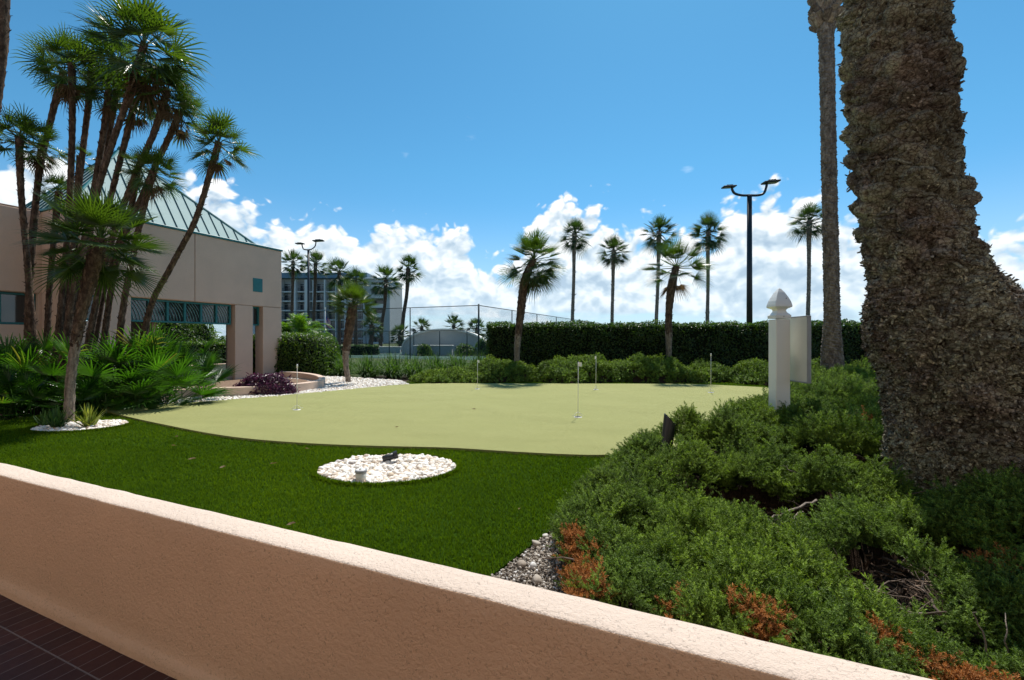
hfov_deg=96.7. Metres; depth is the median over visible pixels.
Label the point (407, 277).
fan palm
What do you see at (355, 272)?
fan palm
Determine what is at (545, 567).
gravel
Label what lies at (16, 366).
fan leaf shrub
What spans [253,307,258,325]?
window
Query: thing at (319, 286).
window
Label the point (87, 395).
fan leaf shrub
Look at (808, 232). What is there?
fan palm
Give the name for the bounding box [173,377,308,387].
planter ground
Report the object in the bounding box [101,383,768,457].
putting green
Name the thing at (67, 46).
fan palm
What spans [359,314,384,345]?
fan palm
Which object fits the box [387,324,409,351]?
fan palm
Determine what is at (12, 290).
wing building
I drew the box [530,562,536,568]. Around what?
stone
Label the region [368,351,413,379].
strappy plant
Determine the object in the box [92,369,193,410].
fan leaf shrub
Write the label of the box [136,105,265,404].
fan palm
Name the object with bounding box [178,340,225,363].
clipped hedge
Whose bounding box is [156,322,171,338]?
leafy shrub
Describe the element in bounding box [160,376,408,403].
pebbles
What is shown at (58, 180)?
fan palm
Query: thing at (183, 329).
leafy shrub
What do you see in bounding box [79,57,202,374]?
fan palm
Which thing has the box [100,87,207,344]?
fan palm
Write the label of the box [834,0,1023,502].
date palm
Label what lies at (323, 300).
apartment block
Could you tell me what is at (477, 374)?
pin flag
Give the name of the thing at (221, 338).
leafy shrub
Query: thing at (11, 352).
fan leaf shrub
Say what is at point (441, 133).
sky
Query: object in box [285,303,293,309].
window
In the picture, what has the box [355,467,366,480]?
drain cleanout
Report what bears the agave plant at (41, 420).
on the pebbles at (70, 425)
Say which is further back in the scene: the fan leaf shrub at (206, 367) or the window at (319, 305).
the window at (319, 305)
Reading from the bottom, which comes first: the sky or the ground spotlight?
the ground spotlight
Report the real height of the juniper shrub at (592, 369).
0.977 m
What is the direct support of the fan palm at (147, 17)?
on the thicket soil at (38, 412)
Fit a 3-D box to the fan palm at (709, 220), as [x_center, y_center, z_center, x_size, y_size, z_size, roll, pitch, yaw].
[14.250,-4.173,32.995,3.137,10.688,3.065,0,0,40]
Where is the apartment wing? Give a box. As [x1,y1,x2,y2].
[363,277,402,343]
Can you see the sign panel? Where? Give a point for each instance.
(800, 349)
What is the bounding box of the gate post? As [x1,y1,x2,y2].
[766,288,792,410]
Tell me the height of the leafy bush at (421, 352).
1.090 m
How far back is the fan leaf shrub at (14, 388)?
6.78 m
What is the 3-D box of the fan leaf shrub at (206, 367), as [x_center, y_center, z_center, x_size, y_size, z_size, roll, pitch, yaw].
[-6.203,0.482,8.041,2.625,1.494,2.571,0,0,0]
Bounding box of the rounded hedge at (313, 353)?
[253,331,342,375]
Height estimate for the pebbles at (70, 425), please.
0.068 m
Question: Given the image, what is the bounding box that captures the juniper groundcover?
[533,355,1023,679]
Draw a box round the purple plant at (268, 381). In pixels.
[233,371,300,394]
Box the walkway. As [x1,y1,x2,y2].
[0,595,176,679]
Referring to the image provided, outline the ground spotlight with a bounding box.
[382,451,397,461]
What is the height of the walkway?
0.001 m
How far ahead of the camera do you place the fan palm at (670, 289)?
13.11 m
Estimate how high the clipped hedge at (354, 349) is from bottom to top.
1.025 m
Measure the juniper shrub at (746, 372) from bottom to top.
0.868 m
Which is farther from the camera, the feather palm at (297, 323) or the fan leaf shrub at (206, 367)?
the feather palm at (297, 323)
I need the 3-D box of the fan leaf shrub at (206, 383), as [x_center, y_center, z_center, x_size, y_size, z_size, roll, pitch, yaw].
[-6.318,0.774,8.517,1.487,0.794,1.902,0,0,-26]
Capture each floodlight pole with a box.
[295,239,323,329]
[721,179,780,323]
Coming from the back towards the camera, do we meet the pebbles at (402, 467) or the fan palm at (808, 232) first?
the fan palm at (808, 232)
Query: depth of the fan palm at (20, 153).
7.86 m
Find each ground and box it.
[0,344,475,420]
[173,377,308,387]
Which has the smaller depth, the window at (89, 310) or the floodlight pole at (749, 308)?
the window at (89, 310)
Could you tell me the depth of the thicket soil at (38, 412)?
7.39 m
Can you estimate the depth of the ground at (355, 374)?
24.22 m
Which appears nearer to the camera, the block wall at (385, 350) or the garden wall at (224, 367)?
the garden wall at (224, 367)
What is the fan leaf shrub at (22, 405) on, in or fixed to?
on the thicket soil at (38, 412)
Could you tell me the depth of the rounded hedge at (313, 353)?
14.12 m
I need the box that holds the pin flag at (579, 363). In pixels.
[573,362,581,417]
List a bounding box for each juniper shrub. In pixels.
[407,365,495,382]
[459,354,537,382]
[534,351,629,383]
[615,351,700,382]
[684,357,732,383]
[723,357,768,385]
[811,358,847,368]
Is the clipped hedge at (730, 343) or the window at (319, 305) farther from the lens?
the window at (319, 305)
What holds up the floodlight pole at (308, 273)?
on the ground at (355, 374)
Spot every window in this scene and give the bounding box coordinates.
[0,292,34,324]
[86,295,93,319]
[131,298,230,324]
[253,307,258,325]
[284,284,290,290]
[285,293,290,299]
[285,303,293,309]
[317,284,323,290]
[317,293,323,299]
[317,303,323,309]
[317,312,323,318]
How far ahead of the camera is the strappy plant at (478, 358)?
16.02 m
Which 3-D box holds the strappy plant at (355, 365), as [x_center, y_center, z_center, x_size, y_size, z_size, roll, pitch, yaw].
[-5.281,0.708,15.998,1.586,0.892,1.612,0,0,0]
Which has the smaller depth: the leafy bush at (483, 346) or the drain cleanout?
the drain cleanout
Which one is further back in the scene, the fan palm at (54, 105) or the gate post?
the fan palm at (54, 105)
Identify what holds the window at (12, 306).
in the wing building at (12, 290)
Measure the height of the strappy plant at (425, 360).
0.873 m
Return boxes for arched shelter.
[401,329,483,354]
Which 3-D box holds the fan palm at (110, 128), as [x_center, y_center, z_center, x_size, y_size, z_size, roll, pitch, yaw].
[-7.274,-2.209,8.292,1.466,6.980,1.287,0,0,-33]
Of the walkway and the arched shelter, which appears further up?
the arched shelter
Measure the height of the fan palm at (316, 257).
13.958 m
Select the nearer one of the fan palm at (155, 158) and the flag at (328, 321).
the fan palm at (155, 158)
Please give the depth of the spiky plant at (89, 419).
5.79 m
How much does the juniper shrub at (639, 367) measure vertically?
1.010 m
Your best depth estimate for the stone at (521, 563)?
2.29 m
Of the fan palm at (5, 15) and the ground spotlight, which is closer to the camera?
the ground spotlight
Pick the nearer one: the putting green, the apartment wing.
the putting green
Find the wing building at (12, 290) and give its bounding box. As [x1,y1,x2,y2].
[0,203,41,350]
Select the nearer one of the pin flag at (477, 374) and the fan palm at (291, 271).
the pin flag at (477, 374)
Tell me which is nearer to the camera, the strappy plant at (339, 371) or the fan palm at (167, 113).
the fan palm at (167, 113)
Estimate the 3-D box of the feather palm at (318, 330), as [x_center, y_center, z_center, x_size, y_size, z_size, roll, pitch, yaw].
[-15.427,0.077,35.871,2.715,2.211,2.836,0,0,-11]
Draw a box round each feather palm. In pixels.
[281,313,333,333]
[309,328,330,334]
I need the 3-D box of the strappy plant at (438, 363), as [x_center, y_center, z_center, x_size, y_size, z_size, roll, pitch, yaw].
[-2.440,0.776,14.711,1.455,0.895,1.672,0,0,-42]
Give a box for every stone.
[517,560,525,567]
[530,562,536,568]
[532,540,541,546]
[533,574,541,584]
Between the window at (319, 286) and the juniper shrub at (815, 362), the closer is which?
the juniper shrub at (815, 362)
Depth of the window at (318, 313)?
148.12 m
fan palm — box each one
[0,0,12,125]
[0,101,60,357]
[4,116,75,343]
[8,22,114,402]
[9,182,177,422]
[23,37,92,341]
[31,171,66,357]
[51,0,215,409]
[57,25,120,327]
[57,143,95,256]
[67,64,133,340]
[78,31,142,257]
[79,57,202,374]
[92,148,160,353]
[96,76,162,235]
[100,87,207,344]
[113,143,189,395]
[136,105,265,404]
[281,248,306,318]
[300,249,329,324]
[321,256,353,344]
[326,280,378,381]
[339,266,370,344]
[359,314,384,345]
[368,265,402,345]
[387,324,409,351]
[395,253,424,336]
[408,317,431,333]
[445,313,465,329]
[465,317,486,336]
[497,226,567,361]
[559,217,593,326]
[595,233,631,323]
[639,214,684,323]
[640,237,713,356]
[687,211,731,323]
[783,200,821,314]
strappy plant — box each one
[326,355,361,375]
[350,353,382,378]
[351,350,378,372]
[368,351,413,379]
[368,352,403,372]
[386,350,426,371]
[388,359,428,378]
[416,353,449,369]
[420,349,449,368]
[442,348,470,366]
[446,351,470,367]
[467,349,484,364]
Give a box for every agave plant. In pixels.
[33,408,56,425]
[39,404,78,427]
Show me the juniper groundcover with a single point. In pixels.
(645, 522)
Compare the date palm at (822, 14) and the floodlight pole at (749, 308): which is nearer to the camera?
the date palm at (822, 14)
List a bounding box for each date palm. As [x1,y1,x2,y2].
[807,0,844,369]
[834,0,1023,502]
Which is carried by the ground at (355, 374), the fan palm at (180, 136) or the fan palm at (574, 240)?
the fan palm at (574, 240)
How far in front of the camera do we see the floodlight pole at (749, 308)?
20.91 m
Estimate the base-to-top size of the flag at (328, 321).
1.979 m
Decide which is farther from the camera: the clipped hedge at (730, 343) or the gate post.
the clipped hedge at (730, 343)
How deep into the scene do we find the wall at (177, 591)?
1.94 m
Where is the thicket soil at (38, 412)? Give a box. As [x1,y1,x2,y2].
[0,403,158,414]
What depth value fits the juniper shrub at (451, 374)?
11.98 m
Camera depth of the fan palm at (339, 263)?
61.76 m
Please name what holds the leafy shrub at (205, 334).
on the ground at (355, 374)
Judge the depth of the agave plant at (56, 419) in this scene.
5.72 m
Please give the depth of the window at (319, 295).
148.12 m
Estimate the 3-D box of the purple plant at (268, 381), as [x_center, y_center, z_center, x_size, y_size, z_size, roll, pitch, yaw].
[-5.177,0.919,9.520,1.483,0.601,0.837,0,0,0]
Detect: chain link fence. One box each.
[209,304,479,358]
[322,330,486,356]
[480,305,599,357]
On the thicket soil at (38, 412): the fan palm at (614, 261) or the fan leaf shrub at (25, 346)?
the fan leaf shrub at (25, 346)
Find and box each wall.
[0,463,932,679]
[139,371,324,403]
[190,363,225,370]
[378,346,401,352]
[414,345,453,355]
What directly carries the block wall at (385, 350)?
on the tennis court
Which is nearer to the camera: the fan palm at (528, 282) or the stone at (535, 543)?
the stone at (535, 543)
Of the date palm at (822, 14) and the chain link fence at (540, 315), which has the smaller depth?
the date palm at (822, 14)
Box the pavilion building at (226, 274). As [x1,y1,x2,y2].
[26,146,282,380]
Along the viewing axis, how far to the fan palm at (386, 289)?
57.79 m
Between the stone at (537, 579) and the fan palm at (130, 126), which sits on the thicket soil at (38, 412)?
the fan palm at (130, 126)
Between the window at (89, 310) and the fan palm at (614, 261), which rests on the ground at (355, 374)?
the fan palm at (614, 261)
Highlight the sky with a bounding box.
[0,0,1023,338]
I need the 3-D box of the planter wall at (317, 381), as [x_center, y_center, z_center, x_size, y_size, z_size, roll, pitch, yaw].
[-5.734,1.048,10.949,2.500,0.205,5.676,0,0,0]
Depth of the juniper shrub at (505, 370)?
12.37 m
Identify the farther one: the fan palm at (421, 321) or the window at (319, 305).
the window at (319, 305)
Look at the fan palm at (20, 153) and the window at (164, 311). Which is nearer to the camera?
the fan palm at (20, 153)
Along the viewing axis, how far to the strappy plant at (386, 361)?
16.00 m
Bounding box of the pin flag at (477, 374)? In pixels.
[476,360,478,388]
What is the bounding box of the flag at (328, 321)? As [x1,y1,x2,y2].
[326,316,330,327]
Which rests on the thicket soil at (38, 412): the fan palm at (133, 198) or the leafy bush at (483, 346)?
the fan palm at (133, 198)
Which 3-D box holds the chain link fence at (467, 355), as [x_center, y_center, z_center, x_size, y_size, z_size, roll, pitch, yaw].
[-8.299,0.220,34.147,15.825,1.960,0.093,0,0,24]
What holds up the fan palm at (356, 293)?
on the pebble strip
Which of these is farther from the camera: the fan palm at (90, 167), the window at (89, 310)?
the window at (89, 310)
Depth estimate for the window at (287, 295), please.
148.12 m
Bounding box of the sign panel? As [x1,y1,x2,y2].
[788,315,810,383]
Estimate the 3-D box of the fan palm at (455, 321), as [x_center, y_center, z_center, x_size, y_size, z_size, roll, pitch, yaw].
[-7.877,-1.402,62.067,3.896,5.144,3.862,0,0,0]
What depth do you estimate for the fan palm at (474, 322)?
59.83 m
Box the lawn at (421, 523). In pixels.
[0,382,767,575]
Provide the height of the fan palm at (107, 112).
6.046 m
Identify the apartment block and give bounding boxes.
[253,273,370,343]
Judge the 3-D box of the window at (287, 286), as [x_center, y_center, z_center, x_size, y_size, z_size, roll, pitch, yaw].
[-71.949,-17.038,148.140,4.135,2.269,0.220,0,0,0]
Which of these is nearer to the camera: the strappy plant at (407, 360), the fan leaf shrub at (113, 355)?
the fan leaf shrub at (113, 355)
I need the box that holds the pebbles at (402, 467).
[317,453,455,483]
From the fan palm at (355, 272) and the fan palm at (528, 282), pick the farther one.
the fan palm at (355, 272)
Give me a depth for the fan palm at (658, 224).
32.88 m
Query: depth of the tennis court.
32.00 m
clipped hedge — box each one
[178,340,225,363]
[339,344,379,354]
[484,318,869,368]
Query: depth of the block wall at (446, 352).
33.60 m
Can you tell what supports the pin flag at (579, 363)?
on the putting green
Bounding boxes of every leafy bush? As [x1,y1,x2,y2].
[416,343,433,355]
[454,343,476,355]
[474,336,487,355]
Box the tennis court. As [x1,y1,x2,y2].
[349,353,484,359]
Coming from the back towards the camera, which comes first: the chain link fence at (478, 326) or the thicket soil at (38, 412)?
the chain link fence at (478, 326)
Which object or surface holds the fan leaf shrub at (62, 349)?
on the thicket soil at (38, 412)
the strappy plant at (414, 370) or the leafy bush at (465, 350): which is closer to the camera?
the strappy plant at (414, 370)
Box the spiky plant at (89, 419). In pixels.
[63,403,103,426]
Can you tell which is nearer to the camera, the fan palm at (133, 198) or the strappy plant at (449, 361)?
the fan palm at (133, 198)
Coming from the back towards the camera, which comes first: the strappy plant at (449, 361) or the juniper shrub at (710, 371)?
the strappy plant at (449, 361)
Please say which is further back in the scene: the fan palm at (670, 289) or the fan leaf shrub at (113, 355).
the fan palm at (670, 289)
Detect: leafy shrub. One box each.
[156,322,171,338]
[157,323,203,341]
[187,323,218,341]
[217,336,225,343]
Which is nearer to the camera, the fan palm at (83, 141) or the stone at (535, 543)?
the stone at (535, 543)
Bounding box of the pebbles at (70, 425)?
[31,419,127,430]
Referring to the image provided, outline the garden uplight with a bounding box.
[660,413,674,447]
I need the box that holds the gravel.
[491,532,566,593]
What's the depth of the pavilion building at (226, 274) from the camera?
12.17 m
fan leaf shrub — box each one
[0,326,94,413]
[0,343,81,407]
[0,344,56,403]
[0,347,147,412]
[0,364,82,419]
[18,333,193,413]
[39,322,239,412]
[43,368,139,415]
[56,325,243,407]
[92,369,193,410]
[138,365,217,399]
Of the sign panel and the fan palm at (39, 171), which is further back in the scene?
the fan palm at (39, 171)

